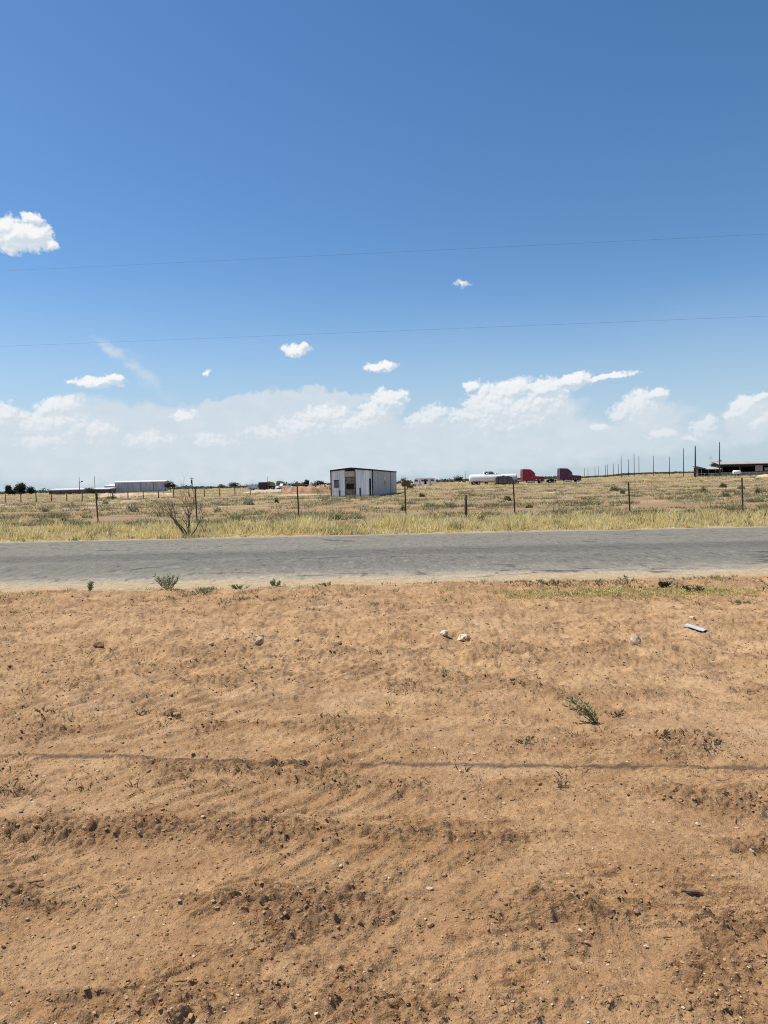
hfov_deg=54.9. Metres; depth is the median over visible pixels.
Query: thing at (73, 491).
long shed
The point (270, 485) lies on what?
field machine
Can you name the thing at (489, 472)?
service truck
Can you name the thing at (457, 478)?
tree
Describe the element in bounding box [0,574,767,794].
short weeds
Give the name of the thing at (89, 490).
tree
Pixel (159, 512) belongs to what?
shrub
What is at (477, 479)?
tank trailer
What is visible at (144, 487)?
door
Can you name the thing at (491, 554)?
road
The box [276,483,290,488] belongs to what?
pickup truck
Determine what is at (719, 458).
utility pole
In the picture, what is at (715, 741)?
dry weed
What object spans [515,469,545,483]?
semi truck
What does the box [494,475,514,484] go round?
storage tank
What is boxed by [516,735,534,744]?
dry weed
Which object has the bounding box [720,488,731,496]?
shrub
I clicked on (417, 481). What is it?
travel trailer
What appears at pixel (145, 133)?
sky
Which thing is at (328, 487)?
dirt mound
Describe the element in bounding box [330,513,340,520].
shrub
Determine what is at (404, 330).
overhead cable
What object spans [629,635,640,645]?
rock
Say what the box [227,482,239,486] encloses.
tree
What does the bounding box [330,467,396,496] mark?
metal shed
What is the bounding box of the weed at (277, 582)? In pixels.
[270,578,280,585]
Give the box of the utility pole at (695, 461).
[695,446,695,476]
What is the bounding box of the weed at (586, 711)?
[561,694,598,723]
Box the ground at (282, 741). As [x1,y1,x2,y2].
[0,471,767,1023]
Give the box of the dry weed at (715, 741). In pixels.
[702,736,722,746]
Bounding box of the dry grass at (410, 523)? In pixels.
[0,507,767,541]
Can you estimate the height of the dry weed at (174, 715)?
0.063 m
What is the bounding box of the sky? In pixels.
[0,0,767,491]
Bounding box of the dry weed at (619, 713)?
[604,709,623,717]
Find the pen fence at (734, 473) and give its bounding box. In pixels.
[697,472,764,475]
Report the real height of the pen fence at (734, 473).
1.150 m
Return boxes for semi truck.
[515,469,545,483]
[546,468,581,482]
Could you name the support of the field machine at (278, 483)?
on the ground at (282, 741)
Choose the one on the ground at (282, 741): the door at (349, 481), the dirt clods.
the dirt clods
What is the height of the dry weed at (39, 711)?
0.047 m
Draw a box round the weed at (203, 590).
[199,586,213,593]
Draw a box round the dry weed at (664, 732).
[654,728,670,737]
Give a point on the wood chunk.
(692, 891)
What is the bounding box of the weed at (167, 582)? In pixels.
[153,574,179,588]
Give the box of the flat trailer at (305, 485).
[286,482,309,486]
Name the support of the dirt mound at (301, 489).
on the ground at (282, 741)
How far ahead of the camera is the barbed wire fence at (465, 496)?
32.52 m
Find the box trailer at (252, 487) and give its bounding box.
[248,485,257,489]
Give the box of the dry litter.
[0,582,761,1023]
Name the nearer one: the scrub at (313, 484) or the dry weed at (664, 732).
the dry weed at (664, 732)
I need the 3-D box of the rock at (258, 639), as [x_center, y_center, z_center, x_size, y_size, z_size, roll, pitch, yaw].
[-1.246,1.277,7.344,0.119,0.109,0.122,-1,2,16]
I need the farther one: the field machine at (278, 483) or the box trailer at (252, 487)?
the field machine at (278, 483)
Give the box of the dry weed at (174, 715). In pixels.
[163,711,182,718]
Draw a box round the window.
[334,480,338,487]
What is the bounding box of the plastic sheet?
[681,623,706,631]
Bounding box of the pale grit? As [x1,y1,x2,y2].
[0,585,764,1023]
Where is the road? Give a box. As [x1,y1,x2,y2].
[0,526,767,585]
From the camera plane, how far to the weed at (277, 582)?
11.48 m
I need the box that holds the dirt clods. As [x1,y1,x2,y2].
[0,576,767,1023]
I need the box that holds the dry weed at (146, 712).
[135,709,152,715]
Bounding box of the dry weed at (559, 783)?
[553,771,567,789]
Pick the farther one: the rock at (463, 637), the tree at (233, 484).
the tree at (233, 484)
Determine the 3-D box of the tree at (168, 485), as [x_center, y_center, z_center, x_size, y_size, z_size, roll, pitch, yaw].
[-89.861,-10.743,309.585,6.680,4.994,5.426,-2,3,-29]
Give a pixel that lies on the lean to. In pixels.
(700, 470)
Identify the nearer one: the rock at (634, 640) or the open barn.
the rock at (634, 640)
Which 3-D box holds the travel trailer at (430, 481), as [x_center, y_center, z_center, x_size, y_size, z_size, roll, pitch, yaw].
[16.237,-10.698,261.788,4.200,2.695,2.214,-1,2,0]
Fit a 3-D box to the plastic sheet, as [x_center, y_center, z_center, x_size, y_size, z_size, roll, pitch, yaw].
[3.193,1.183,7.595,0.220,0.030,0.230,1,4,-38]
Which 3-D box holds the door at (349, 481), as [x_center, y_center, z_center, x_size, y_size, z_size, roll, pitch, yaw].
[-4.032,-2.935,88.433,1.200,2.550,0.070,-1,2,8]
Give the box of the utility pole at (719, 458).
[719,442,719,475]
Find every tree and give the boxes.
[3,485,12,494]
[14,482,28,494]
[26,485,35,493]
[84,487,93,492]
[164,481,176,491]
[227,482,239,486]
[314,481,325,484]
[400,475,418,488]
[452,475,462,482]
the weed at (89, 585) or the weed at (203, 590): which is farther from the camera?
the weed at (89, 585)
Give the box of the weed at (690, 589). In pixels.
[681,585,704,591]
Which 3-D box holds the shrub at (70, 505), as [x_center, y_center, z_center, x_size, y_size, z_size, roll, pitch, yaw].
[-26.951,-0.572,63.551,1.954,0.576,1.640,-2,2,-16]
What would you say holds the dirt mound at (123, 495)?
on the ground at (282, 741)
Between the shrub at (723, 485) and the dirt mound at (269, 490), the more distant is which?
the dirt mound at (269, 490)
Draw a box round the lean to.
[693,466,720,476]
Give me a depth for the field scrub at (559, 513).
52.85 m
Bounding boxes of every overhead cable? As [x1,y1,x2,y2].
[11,234,758,270]
[22,316,756,345]
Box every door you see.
[122,485,129,492]
[142,485,149,491]
[262,482,265,489]
[345,477,354,495]
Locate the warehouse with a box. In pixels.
[114,480,167,492]
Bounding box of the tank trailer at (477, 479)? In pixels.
[469,473,516,484]
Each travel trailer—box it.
[413,478,426,485]
[424,478,435,484]
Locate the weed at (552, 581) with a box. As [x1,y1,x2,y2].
[536,579,559,584]
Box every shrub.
[61,502,78,507]
[126,501,137,511]
[146,503,171,516]
[242,497,254,504]
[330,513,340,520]
[442,500,456,507]
[504,495,511,500]
[609,484,620,490]
[699,485,708,491]
[719,482,726,487]
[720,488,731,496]
[754,487,761,493]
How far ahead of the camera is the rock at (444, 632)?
7.46 m
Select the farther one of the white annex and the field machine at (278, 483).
the white annex
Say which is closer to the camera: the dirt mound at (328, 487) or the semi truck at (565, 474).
the dirt mound at (328, 487)
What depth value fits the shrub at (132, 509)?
49.80 m
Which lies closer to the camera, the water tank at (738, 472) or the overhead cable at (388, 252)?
the overhead cable at (388, 252)
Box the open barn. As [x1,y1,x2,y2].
[709,461,767,475]
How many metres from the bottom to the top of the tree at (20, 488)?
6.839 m
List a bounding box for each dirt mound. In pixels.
[89,493,175,497]
[244,489,280,492]
[280,485,330,492]
[316,484,330,489]
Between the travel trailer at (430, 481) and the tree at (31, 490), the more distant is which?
the tree at (31, 490)
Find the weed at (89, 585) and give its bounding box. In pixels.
[87,581,93,590]
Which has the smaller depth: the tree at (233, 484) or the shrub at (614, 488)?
the shrub at (614, 488)
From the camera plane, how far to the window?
88.55 m
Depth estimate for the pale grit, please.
2.92 m
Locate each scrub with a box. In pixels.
[0,471,693,494]
[0,473,767,530]
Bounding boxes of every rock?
[93,641,103,647]
[253,635,263,644]
[440,629,447,636]
[457,634,470,640]
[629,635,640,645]
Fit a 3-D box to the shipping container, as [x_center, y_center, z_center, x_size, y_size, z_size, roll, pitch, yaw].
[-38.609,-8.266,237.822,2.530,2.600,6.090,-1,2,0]
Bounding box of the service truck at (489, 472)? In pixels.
[483,471,494,483]
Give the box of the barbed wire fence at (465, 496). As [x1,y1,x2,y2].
[36,477,764,521]
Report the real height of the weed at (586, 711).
0.198 m
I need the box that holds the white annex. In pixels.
[104,484,114,488]
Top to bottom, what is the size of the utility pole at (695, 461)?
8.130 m
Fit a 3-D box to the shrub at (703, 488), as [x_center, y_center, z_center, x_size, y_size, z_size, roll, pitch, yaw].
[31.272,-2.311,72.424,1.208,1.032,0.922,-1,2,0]
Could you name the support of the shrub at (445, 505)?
on the ground at (282, 741)
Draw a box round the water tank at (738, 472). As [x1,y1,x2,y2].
[732,470,740,475]
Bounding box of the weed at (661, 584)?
[658,581,671,587]
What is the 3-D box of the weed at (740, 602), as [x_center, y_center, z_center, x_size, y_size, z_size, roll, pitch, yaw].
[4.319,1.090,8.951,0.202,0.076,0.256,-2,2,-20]
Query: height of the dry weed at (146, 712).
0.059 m
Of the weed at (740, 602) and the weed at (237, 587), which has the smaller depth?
the weed at (740, 602)
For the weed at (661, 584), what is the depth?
10.61 m
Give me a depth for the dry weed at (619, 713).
4.95 m
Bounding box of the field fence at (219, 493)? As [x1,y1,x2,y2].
[2,488,250,502]
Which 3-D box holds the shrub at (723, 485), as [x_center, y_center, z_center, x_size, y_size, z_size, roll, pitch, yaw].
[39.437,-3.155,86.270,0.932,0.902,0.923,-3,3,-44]
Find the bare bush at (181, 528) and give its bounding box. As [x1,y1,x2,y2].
[156,472,204,534]
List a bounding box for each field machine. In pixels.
[267,481,274,489]
[276,481,284,488]
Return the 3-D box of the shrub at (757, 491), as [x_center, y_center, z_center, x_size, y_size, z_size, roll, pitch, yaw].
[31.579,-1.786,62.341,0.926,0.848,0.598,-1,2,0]
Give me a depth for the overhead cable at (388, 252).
29.70 m
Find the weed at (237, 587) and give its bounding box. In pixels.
[229,584,248,588]
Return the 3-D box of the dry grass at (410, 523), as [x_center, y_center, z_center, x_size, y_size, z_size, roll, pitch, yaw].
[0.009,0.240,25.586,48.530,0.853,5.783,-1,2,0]
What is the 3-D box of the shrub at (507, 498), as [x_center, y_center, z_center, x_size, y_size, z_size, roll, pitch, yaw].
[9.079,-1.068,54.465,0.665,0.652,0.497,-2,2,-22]
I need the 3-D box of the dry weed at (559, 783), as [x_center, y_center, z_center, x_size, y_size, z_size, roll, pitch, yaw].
[0.890,1.359,3.736,0.116,0.095,0.076,-1,2,0]
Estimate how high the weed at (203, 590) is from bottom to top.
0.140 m
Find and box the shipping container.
[258,482,266,489]
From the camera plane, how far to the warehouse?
331.58 m
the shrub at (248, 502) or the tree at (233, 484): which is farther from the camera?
the tree at (233, 484)
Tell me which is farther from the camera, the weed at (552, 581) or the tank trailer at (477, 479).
the tank trailer at (477, 479)
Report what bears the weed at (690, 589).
on the ground at (282, 741)
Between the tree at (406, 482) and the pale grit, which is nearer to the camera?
the pale grit
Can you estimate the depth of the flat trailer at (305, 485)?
229.20 m
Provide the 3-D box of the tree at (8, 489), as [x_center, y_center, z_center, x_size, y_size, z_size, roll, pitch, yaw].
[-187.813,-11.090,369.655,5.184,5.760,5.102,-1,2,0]
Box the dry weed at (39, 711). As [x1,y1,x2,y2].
[34,707,53,712]
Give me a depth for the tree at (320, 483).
237.51 m
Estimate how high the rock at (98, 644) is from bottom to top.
0.075 m
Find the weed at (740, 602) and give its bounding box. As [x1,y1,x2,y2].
[728,599,750,603]
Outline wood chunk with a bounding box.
[681,889,703,894]
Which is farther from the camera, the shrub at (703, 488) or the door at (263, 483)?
the door at (263, 483)
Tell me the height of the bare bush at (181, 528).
2.159 m
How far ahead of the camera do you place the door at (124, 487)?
330.38 m
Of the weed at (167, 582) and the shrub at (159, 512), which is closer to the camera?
the weed at (167, 582)
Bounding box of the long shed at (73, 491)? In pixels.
[48,487,115,494]
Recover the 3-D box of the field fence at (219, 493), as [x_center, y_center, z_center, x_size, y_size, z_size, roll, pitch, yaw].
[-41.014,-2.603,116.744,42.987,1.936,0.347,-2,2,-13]

